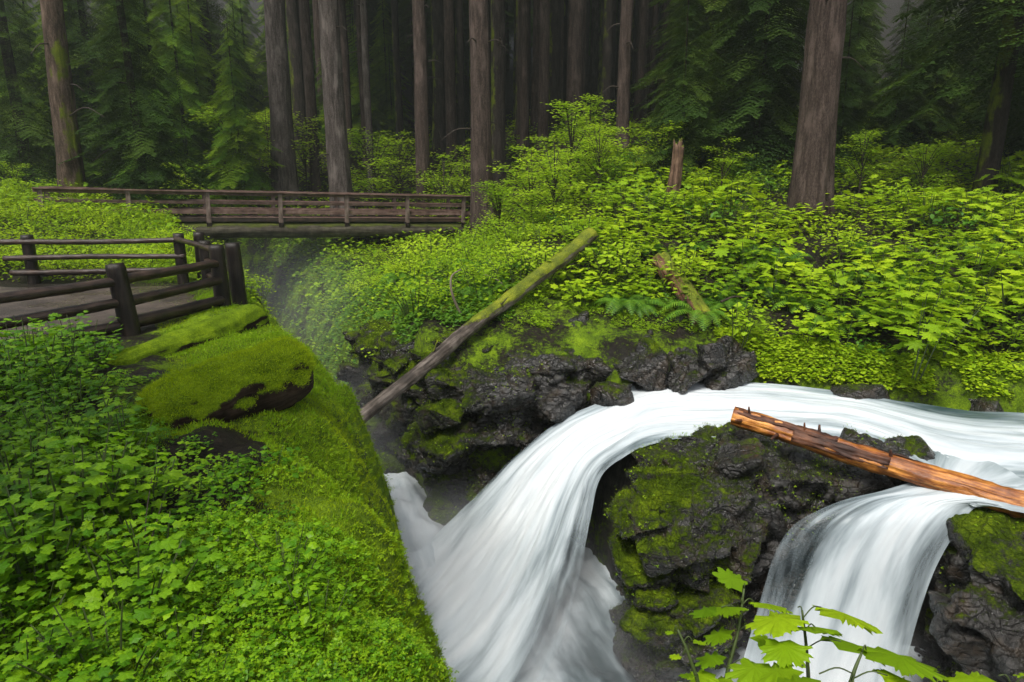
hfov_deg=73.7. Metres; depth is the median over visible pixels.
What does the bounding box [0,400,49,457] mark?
lobed leaf plant
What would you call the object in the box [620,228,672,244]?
devils club plant
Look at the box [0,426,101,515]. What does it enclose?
lobed leaf plant
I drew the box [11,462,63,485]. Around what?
herb
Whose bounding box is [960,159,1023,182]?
devils club plant
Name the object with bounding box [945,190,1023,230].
devils club plant
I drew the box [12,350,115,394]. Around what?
lobed leaf plant
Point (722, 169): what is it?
maple shrub
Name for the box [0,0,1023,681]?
ground
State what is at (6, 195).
bank shrub
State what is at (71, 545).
herb
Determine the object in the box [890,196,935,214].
devils club plant
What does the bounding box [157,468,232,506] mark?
herb
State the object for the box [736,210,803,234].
devils club plant
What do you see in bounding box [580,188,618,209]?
devils club plant
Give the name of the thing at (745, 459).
boulder
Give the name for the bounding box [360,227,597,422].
fallen log
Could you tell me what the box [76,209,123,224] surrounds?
bank shrub
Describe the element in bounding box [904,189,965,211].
devils club plant
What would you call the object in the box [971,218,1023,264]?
devils club plant
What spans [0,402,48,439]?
lobed leaf plant
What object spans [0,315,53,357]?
lobed leaf plant
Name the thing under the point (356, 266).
leaved shrub
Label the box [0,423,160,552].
lobed leaf plant
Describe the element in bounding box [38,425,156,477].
lobed leaf plant
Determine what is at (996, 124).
conifer tree
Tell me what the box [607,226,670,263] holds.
devils club plant
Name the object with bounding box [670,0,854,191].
hemlock tree
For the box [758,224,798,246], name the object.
devils club plant
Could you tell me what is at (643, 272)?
devils club plant
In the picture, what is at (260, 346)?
moss
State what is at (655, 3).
conifer tree
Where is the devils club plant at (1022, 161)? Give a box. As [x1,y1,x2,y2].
[1004,155,1023,188]
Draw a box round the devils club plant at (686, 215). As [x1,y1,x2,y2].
[654,203,704,236]
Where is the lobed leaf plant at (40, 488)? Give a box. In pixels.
[0,453,95,561]
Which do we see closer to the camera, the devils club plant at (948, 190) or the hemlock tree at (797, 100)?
the devils club plant at (948, 190)
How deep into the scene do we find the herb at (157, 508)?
5.70 m
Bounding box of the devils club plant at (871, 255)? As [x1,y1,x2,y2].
[843,237,910,273]
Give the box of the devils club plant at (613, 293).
[594,276,648,297]
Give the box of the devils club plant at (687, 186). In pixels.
[671,184,718,220]
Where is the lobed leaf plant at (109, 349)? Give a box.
[48,332,123,371]
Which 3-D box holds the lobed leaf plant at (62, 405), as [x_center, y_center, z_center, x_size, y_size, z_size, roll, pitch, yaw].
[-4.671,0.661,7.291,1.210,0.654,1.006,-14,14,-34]
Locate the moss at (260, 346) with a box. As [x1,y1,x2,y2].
[135,334,316,424]
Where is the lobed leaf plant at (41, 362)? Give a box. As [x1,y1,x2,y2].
[13,351,67,373]
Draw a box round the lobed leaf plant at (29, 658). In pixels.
[0,609,87,681]
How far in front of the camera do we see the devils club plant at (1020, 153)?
21.79 m
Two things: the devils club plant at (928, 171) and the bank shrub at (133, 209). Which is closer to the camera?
the devils club plant at (928, 171)
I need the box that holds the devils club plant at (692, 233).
[679,222,715,242]
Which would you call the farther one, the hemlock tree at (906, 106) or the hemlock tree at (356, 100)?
the hemlock tree at (356, 100)
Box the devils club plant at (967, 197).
[929,188,1002,217]
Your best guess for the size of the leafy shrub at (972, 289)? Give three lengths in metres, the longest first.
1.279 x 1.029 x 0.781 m
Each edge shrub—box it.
[244,269,261,296]
[244,274,275,300]
[265,307,278,318]
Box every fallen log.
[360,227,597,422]
[730,406,1023,517]
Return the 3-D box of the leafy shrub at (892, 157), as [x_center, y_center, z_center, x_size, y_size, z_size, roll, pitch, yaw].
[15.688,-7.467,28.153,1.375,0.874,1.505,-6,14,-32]
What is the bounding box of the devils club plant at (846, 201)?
[816,190,912,223]
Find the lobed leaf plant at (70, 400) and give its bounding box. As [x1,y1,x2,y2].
[11,382,88,426]
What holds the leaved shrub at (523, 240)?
on the ground at (606, 340)
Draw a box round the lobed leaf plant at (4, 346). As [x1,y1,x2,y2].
[0,332,39,365]
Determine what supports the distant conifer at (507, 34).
on the ground at (606, 340)
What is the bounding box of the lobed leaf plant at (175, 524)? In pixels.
[61,498,198,586]
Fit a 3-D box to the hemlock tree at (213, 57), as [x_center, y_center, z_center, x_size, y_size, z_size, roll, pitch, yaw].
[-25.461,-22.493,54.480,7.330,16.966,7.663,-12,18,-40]
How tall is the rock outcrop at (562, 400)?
6.044 m
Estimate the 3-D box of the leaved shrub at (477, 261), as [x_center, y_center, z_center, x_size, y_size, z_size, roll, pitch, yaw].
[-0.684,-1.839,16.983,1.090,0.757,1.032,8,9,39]
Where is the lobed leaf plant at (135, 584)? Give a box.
[47,518,227,652]
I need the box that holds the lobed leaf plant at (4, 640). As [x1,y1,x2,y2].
[0,574,101,669]
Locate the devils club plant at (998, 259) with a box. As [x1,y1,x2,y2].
[895,241,1023,297]
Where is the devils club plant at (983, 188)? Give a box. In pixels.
[958,187,993,213]
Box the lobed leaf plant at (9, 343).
[0,330,23,359]
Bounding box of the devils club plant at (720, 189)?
[689,178,766,221]
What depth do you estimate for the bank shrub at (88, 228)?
22.55 m
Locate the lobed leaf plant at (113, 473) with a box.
[53,442,166,520]
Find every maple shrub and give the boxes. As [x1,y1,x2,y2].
[0,161,34,191]
[164,162,220,214]
[178,105,272,199]
[237,108,297,180]
[249,111,325,189]
[323,127,406,208]
[352,130,435,200]
[391,153,470,216]
[409,233,445,262]
[432,139,500,209]
[468,179,535,248]
[481,144,571,225]
[503,136,602,225]
[514,98,625,198]
[551,93,628,167]
[561,124,639,192]
[623,120,695,179]
[685,136,759,195]
[835,129,905,192]
[893,141,962,204]
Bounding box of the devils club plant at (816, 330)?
[788,306,839,342]
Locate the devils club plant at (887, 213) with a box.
[869,205,917,226]
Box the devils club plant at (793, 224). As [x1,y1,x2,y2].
[767,213,813,232]
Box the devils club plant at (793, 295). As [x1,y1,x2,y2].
[747,279,830,315]
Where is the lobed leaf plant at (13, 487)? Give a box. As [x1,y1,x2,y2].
[2,477,29,542]
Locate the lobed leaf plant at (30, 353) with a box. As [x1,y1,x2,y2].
[0,331,49,379]
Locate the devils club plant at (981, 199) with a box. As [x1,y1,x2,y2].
[967,187,1023,223]
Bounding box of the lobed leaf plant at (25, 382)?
[0,348,61,402]
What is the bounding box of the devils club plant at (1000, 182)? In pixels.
[969,175,1012,191]
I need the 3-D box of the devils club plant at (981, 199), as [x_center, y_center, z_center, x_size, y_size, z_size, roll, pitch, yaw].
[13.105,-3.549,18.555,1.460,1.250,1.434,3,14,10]
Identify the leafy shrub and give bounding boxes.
[530,183,553,203]
[533,216,575,235]
[541,158,578,185]
[544,211,573,229]
[545,277,622,306]
[547,235,613,277]
[552,213,629,261]
[555,252,624,289]
[557,220,576,242]
[558,185,582,198]
[559,197,582,213]
[572,167,626,197]
[575,230,652,270]
[579,237,655,287]
[582,172,620,186]
[582,221,643,259]
[586,207,615,228]
[590,155,630,171]
[591,154,631,188]
[594,191,623,214]
[603,147,628,161]
[607,262,687,298]
[611,150,642,166]
[618,201,682,229]
[633,188,676,212]
[634,184,688,221]
[635,165,669,187]
[641,159,669,171]
[643,247,717,298]
[649,242,718,283]
[653,190,732,225]
[655,290,703,310]
[658,188,702,213]
[662,240,712,257]
[665,163,706,194]
[672,193,753,231]
[681,182,720,198]
[682,158,719,185]
[682,165,719,195]
[686,149,729,173]
[687,247,740,272]
[704,159,744,184]
[711,175,732,189]
[711,205,797,248]
[713,161,768,180]
[715,244,749,261]
[716,298,769,347]
[718,238,830,299]
[726,188,750,198]
[733,278,777,304]
[738,169,770,190]
[750,173,790,196]
[751,323,791,343]
[753,198,769,208]
[755,160,792,182]
[797,218,840,235]
[806,352,844,377]
[808,262,902,314]
[810,223,891,267]
[818,262,917,302]
[829,225,872,241]
[842,283,959,337]
[845,332,896,353]
[849,133,897,162]
[851,149,869,161]
[852,177,877,190]
[876,149,911,164]
[876,153,899,164]
[877,208,901,220]
[884,179,920,211]
[889,160,919,171]
[893,251,976,294]
[901,143,922,154]
[904,280,998,320]
[907,239,938,252]
[915,201,995,236]
[924,281,992,311]
[925,163,962,186]
[928,163,952,179]
[932,143,966,161]
[932,175,972,190]
[940,257,1023,293]
[944,143,978,158]
[948,234,1022,268]
[948,319,1000,352]
[970,243,1023,276]
[970,314,1023,352]
[990,194,1023,219]
[990,213,1023,242]
[994,187,1023,209]
[1010,334,1023,353]
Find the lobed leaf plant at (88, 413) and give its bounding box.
[54,395,167,472]
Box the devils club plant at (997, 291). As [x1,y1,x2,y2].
[952,267,1023,330]
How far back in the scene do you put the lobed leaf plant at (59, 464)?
5.33 m
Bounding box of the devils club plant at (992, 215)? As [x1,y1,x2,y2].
[953,210,1021,240]
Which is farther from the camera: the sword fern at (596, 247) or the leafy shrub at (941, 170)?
the leafy shrub at (941, 170)
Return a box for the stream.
[383,472,924,681]
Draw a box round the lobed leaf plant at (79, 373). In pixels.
[44,357,103,384]
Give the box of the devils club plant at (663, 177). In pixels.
[643,167,692,182]
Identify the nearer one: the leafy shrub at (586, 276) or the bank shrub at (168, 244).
the leafy shrub at (586, 276)
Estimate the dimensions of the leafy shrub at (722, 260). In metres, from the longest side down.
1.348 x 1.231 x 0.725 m
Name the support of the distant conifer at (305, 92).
on the ground at (606, 340)
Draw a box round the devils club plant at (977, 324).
[885,281,1019,340]
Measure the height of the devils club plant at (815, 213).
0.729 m
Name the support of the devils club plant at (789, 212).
on the ground at (606, 340)
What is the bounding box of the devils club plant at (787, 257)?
[756,246,809,281]
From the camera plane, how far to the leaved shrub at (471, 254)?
18.17 m
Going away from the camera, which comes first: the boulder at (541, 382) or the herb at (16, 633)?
the herb at (16, 633)
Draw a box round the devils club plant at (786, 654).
[684,567,948,681]
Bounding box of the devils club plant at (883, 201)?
[855,193,910,212]
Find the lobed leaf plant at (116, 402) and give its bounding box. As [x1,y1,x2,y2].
[28,386,147,443]
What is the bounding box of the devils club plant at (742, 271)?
[710,258,775,287]
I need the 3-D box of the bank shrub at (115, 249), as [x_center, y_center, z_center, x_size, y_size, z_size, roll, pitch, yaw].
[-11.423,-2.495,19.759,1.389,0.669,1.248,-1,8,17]
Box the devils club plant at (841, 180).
[834,178,845,192]
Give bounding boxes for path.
[0,286,197,339]
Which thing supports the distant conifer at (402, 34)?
on the ground at (606, 340)
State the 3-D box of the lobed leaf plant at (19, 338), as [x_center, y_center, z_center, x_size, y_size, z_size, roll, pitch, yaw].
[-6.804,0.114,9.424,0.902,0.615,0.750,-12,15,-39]
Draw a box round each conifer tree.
[0,0,89,195]
[20,0,174,197]
[30,0,103,197]
[58,0,233,243]
[149,0,267,148]
[255,0,310,200]
[285,0,307,155]
[315,0,356,215]
[342,0,377,192]
[391,0,404,144]
[406,0,447,215]
[430,0,445,158]
[440,0,502,233]
[455,0,467,158]
[489,0,513,193]
[513,0,515,128]
[529,0,539,134]
[548,0,562,134]
[566,0,568,81]
[596,0,603,121]
[603,0,633,153]
[650,0,802,86]
[655,0,670,120]
[784,0,865,223]
[864,0,1023,198]
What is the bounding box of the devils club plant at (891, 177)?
[876,174,906,187]
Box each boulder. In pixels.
[531,374,554,390]
[590,381,633,405]
[696,342,728,371]
[712,438,766,479]
[830,382,889,399]
[903,435,934,460]
[968,395,1003,411]
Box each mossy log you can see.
[105,304,269,365]
[139,339,313,428]
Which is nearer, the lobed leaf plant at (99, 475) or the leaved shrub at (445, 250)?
the lobed leaf plant at (99, 475)
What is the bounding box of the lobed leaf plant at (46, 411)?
[18,393,83,430]
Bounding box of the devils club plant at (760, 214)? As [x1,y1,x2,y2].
[743,207,767,220]
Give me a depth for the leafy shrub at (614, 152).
28.03 m
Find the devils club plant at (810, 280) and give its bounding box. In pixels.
[777,269,833,289]
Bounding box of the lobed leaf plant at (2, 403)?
[0,394,24,428]
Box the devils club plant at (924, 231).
[876,229,948,261]
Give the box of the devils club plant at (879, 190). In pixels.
[853,174,909,206]
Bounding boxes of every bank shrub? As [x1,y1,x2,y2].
[0,180,31,195]
[0,183,16,199]
[0,190,17,200]
[0,203,54,227]
[0,222,49,238]
[0,228,39,251]
[0,238,47,266]
[0,246,19,262]
[0,246,71,268]
[0,252,20,270]
[4,217,59,235]
[5,208,35,219]
[8,193,32,201]
[9,234,60,249]
[12,183,36,193]
[16,195,65,218]
[29,205,82,223]
[32,231,77,254]
[33,178,72,194]
[34,221,76,238]
[38,260,63,269]
[44,202,71,215]
[49,213,88,227]
[53,248,87,262]
[54,253,108,268]
[56,253,93,267]
[59,197,88,207]
[61,232,85,249]
[61,238,110,253]
[62,201,105,219]
[64,221,89,233]
[69,204,104,217]
[72,193,118,207]
[74,244,152,267]
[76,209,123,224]
[76,219,101,236]
[82,210,134,231]
[86,262,109,276]
[92,236,124,249]
[93,203,146,222]
[94,197,117,207]
[94,243,141,260]
[95,217,142,234]
[99,206,143,216]
[111,244,171,267]
[113,228,152,237]
[117,202,156,215]
[120,246,168,266]
[126,218,153,227]
[137,213,164,223]
[140,231,172,243]
[141,259,166,267]
[143,220,178,230]
[146,229,208,261]
[148,244,173,253]
[149,215,178,226]
[153,231,184,250]
[156,224,192,238]
[168,250,194,263]
[185,241,224,253]
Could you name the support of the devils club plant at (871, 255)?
on the ground at (606, 340)
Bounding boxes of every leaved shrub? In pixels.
[344,279,370,295]
[345,262,381,282]
[345,273,365,291]
[353,265,384,281]
[366,269,379,290]
[369,257,398,270]
[372,249,390,261]
[377,262,444,316]
[384,249,420,279]
[388,243,405,255]
[389,230,459,269]
[397,256,431,277]
[406,228,465,266]
[420,249,446,269]
[424,273,464,302]
[425,235,463,257]
[429,251,463,276]
[432,256,472,277]
[440,244,481,261]
[443,227,499,259]
[447,257,516,297]
[451,227,478,243]
[451,259,502,291]
[454,242,502,268]
[457,226,508,253]
[464,252,501,269]
[477,204,507,229]
[477,233,505,253]
[481,242,542,282]
[482,250,511,269]
[486,221,526,241]
[486,241,504,256]
[489,233,517,247]
[494,220,533,247]
[494,245,536,272]
[499,224,573,281]
[502,218,547,245]
[521,211,557,236]
[524,205,550,217]
[526,220,566,246]
[530,211,561,224]
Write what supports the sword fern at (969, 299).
on the ground at (606, 340)
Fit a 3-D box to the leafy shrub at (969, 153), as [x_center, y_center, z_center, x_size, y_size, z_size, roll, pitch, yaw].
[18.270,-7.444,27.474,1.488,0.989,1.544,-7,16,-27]
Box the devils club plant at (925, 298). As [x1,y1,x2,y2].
[867,282,979,342]
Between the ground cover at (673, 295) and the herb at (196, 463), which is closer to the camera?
the herb at (196, 463)
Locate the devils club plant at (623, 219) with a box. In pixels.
[603,200,660,231]
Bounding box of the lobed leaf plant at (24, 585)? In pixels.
[0,515,107,625]
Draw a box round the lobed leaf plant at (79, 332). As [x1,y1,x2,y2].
[44,310,122,364]
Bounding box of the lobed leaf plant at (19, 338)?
[0,330,49,363]
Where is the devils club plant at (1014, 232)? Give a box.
[1008,228,1023,247]
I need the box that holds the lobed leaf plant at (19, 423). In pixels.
[0,391,95,448]
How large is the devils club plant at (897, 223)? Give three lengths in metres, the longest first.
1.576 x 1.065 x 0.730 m
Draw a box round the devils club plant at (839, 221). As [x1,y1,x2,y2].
[830,213,854,230]
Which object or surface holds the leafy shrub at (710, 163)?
on the ground at (606, 340)
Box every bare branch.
[131,503,162,601]
[143,477,151,543]
[449,269,461,314]
[720,296,750,302]
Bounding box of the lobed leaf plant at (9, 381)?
[0,354,75,412]
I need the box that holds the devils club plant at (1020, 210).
[993,197,1023,227]
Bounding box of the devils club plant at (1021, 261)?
[982,249,1023,275]
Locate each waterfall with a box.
[410,382,1023,681]
[744,451,1023,681]
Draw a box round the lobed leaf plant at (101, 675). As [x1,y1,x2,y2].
[0,596,200,681]
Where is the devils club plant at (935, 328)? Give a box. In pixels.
[876,297,1012,379]
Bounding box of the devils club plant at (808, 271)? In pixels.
[786,267,845,308]
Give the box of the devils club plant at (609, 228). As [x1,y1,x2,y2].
[598,221,655,242]
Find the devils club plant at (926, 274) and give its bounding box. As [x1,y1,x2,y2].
[864,265,966,297]
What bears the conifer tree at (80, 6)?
on the ground at (606, 340)
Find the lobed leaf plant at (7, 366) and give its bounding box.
[0,349,41,389]
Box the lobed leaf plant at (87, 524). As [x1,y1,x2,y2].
[12,513,140,613]
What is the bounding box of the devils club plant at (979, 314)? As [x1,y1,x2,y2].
[952,300,1006,330]
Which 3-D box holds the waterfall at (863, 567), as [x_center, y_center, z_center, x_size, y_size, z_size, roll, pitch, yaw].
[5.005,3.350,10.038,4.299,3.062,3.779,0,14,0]
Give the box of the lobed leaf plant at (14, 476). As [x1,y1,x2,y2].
[0,474,45,540]
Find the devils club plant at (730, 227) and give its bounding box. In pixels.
[695,221,744,239]
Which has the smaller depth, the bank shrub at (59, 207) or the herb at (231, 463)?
the herb at (231, 463)
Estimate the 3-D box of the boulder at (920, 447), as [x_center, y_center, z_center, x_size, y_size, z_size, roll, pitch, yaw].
[6.113,1.781,10.703,0.774,0.578,1.096,-6,15,-22]
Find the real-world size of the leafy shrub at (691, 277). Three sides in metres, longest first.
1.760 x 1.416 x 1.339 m
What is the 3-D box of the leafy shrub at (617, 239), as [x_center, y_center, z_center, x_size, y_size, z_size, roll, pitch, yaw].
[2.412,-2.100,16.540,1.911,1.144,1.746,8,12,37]
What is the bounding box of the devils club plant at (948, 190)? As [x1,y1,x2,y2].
[920,187,964,211]
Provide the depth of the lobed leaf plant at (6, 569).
4.17 m
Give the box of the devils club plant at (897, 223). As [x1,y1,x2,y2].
[860,215,921,236]
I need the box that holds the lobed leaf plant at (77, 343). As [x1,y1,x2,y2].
[27,324,113,380]
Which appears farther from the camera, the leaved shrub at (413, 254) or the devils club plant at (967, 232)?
the leaved shrub at (413, 254)
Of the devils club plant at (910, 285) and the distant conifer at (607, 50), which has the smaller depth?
the devils club plant at (910, 285)
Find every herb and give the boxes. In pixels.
[0,583,20,638]
[1,491,96,557]
[2,593,81,647]
[8,545,60,597]
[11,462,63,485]
[18,530,124,598]
[32,597,153,654]
[48,500,144,540]
[58,575,184,627]
[59,429,101,457]
[59,643,125,674]
[72,476,160,514]
[74,541,174,596]
[77,527,138,565]
[84,425,146,452]
[96,581,204,657]
[99,539,219,609]
[110,605,230,681]
[115,507,176,537]
[118,443,169,465]
[129,490,177,513]
[137,469,196,493]
[140,425,178,443]
[140,496,222,536]
[140,533,192,556]
[149,436,226,474]
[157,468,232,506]
[161,641,261,681]
[169,483,271,526]
[175,432,217,454]
[179,552,257,595]
[180,501,249,535]
[185,452,264,499]
[189,579,274,634]
[197,454,254,484]
[199,517,261,569]
[214,453,252,477]
[224,443,307,481]
[224,622,311,673]
[231,531,335,617]
[238,518,346,580]
[243,466,285,488]
[250,502,303,522]
[251,568,372,662]
[260,525,288,543]
[288,655,361,681]
[309,577,356,607]
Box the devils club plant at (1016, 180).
[971,155,1023,200]
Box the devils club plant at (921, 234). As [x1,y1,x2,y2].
[899,226,960,245]
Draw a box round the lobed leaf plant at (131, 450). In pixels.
[56,445,189,502]
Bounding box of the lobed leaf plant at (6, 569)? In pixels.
[0,499,45,580]
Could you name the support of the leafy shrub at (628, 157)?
on the ground at (606, 340)
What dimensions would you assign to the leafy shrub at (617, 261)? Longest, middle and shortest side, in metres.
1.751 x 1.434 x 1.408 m
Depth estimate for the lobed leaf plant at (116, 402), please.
6.94 m
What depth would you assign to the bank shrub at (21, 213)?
23.24 m
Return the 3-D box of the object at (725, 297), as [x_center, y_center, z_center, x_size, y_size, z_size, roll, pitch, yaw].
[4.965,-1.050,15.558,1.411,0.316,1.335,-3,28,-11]
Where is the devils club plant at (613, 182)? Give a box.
[607,180,645,201]
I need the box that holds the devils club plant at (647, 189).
[623,182,666,201]
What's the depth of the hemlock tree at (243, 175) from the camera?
36.54 m
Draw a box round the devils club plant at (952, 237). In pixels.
[925,232,977,254]
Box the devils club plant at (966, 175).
[947,172,974,182]
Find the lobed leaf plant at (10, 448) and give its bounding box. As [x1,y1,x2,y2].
[0,423,69,470]
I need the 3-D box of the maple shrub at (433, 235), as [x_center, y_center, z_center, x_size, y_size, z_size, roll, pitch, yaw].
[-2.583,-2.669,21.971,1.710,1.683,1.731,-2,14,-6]
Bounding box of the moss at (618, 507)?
[603,420,914,679]
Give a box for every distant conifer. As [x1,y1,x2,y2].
[252,2,314,70]
[299,0,320,191]
[299,1,322,177]
[312,0,323,132]
[338,0,353,149]
[355,0,367,172]
[375,0,411,71]
[383,2,405,61]
[385,0,467,110]
[392,0,490,83]
[410,0,413,106]
[427,0,432,103]
[443,0,457,161]
[453,0,454,43]
[463,0,513,59]
[463,4,468,80]
[468,0,470,148]
[488,0,490,86]
[505,0,532,68]
[505,0,532,70]
[514,0,517,141]
[516,0,520,144]
[519,0,529,161]
[528,0,529,123]
[530,0,599,55]
[536,0,549,149]
[561,0,563,120]
[563,0,567,111]
[564,0,582,132]
[581,0,585,128]
[583,23,585,115]
[585,0,589,117]
[588,0,619,55]
[589,0,598,113]
[589,0,619,88]
[599,0,613,128]
[610,0,616,122]
[615,0,620,88]
[616,2,620,110]
[630,0,637,99]
[633,0,647,128]
[647,0,652,109]
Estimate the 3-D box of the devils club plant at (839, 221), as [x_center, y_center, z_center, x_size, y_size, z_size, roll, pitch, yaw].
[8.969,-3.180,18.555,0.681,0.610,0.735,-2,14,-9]
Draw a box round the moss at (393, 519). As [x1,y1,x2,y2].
[1,276,450,681]
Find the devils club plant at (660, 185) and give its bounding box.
[637,180,676,203]
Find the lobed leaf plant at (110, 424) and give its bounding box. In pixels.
[76,407,140,445]
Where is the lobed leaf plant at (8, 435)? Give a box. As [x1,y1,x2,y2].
[0,424,27,446]
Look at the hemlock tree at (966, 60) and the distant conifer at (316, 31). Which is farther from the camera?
the distant conifer at (316, 31)
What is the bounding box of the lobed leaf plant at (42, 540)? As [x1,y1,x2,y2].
[0,473,96,591]
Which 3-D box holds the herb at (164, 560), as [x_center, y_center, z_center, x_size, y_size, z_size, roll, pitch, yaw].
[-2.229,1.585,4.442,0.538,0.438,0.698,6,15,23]
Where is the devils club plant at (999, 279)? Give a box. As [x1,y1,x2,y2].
[966,275,1020,303]
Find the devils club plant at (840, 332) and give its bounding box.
[804,313,897,343]
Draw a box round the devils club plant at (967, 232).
[932,227,1006,248]
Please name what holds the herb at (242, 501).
on the ground at (606, 340)
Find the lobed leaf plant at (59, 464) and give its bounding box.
[0,446,109,537]
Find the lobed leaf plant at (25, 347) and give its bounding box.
[0,317,86,397]
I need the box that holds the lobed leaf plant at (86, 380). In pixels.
[10,357,127,409]
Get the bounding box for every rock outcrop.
[336,302,758,524]
[605,422,913,681]
[914,507,1023,681]
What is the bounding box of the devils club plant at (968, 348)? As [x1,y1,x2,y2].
[897,319,989,357]
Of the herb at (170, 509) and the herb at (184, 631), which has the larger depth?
the herb at (170, 509)
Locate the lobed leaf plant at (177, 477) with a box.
[59,446,202,532]
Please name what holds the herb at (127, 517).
on the ground at (606, 340)
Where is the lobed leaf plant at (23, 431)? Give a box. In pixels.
[0,418,71,486]
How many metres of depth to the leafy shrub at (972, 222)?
17.62 m
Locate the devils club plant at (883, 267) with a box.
[843,244,955,288]
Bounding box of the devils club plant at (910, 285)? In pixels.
[859,276,950,326]
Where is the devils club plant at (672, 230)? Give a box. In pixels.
[642,223,684,239]
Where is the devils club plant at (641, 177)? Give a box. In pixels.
[619,167,668,193]
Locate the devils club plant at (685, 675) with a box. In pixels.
[665,625,706,681]
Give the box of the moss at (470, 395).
[336,310,740,521]
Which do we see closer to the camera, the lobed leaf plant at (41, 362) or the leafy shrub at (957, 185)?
the lobed leaf plant at (41, 362)
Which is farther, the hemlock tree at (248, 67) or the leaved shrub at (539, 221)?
the hemlock tree at (248, 67)
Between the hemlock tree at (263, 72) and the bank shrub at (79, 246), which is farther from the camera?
the hemlock tree at (263, 72)
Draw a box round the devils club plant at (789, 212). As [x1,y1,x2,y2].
[759,202,801,222]
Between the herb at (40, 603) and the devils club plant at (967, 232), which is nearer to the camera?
the herb at (40, 603)
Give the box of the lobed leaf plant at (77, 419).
[28,408,126,476]
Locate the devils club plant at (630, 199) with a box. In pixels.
[595,180,661,220]
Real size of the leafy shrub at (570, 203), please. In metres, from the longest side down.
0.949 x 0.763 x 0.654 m
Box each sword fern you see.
[370,310,390,320]
[378,273,409,283]
[420,254,464,270]
[447,259,504,276]
[453,277,499,298]
[473,272,508,285]
[491,281,519,291]
[503,260,536,271]
[553,245,601,260]
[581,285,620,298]
[590,294,652,314]
[612,295,671,317]
[629,244,665,255]
[655,302,733,330]
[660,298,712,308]
[681,239,717,250]
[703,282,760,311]
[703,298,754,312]
[725,273,765,283]
[732,244,773,261]
[748,284,791,299]
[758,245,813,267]
[767,293,835,312]
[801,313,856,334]
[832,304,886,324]
[847,272,884,282]
[849,242,887,253]
[872,257,918,270]
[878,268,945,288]
[898,270,936,283]
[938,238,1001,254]
[945,294,990,304]
[972,225,1017,240]
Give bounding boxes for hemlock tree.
[0,0,50,170]
[1,0,47,165]
[11,2,42,117]
[20,0,127,176]
[21,6,76,97]
[25,0,129,197]
[87,0,168,164]
[90,2,115,97]
[100,0,218,187]
[104,80,169,198]
[113,44,194,187]
[127,0,170,78]
[132,1,177,121]
[140,0,231,206]
[154,0,229,147]
[160,0,230,188]
[173,0,232,121]
[191,18,296,214]
[217,0,268,138]
[217,0,269,125]
[250,0,290,99]
[250,22,291,137]
[309,0,317,94]
[312,42,318,117]
[314,57,325,140]
[345,0,377,123]
[348,20,391,142]
[372,46,414,142]
[617,0,743,189]
[630,0,712,126]
[630,0,776,162]
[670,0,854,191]
[690,0,873,174]
[699,1,796,146]
[773,6,798,124]
[792,0,886,175]
[837,0,896,135]
[839,0,897,126]
[857,0,943,154]
[861,0,974,141]
[890,0,965,121]
[896,0,977,153]
[897,0,1001,127]
[930,0,1000,128]
[942,4,1019,143]
[953,7,1023,125]
[957,29,1023,173]
[973,65,1023,151]
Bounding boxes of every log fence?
[0,232,229,287]
[0,242,247,346]
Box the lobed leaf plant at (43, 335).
[30,322,89,359]
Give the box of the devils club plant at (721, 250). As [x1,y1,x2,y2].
[693,222,804,276]
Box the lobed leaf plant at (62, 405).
[5,376,135,422]
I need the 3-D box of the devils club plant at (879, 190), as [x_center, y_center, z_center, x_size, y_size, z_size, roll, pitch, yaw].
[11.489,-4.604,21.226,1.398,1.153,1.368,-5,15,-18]
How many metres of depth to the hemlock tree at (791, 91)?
34.52 m
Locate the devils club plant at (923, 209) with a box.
[889,186,963,229]
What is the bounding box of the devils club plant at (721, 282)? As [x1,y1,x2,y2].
[692,271,743,299]
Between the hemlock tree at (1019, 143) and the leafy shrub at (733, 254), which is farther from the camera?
the hemlock tree at (1019, 143)
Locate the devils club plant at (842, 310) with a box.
[817,303,892,338]
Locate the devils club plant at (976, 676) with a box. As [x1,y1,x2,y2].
[944,671,1023,681]
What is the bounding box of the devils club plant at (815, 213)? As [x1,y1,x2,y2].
[791,203,825,225]
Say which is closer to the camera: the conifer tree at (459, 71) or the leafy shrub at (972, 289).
the leafy shrub at (972, 289)
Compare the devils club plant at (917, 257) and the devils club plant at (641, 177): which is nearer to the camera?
the devils club plant at (917, 257)
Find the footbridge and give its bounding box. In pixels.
[31,186,470,238]
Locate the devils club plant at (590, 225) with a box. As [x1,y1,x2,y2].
[557,213,618,244]
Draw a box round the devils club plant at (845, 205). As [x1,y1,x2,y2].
[834,196,866,215]
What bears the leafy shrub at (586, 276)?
on the ground at (606, 340)
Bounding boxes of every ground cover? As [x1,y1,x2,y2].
[0,78,1022,338]
[0,189,278,323]
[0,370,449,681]
[241,237,516,447]
[307,131,1023,448]
[336,309,551,523]
[395,279,765,462]
[603,423,895,669]
[714,325,1023,398]
[920,511,1018,681]
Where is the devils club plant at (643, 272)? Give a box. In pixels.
[632,265,653,280]
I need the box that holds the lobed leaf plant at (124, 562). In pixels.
[60,511,249,595]
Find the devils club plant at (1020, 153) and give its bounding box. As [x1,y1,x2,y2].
[969,150,1023,194]
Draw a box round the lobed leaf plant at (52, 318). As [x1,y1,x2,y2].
[29,316,121,359]
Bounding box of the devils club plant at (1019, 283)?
[992,271,1023,322]
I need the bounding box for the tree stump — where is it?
[664,138,683,207]
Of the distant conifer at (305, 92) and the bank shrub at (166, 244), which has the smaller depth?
the bank shrub at (166, 244)
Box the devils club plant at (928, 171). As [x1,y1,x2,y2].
[893,162,938,189]
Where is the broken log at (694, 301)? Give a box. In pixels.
[651,251,714,325]
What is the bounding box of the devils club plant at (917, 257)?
[910,251,958,281]

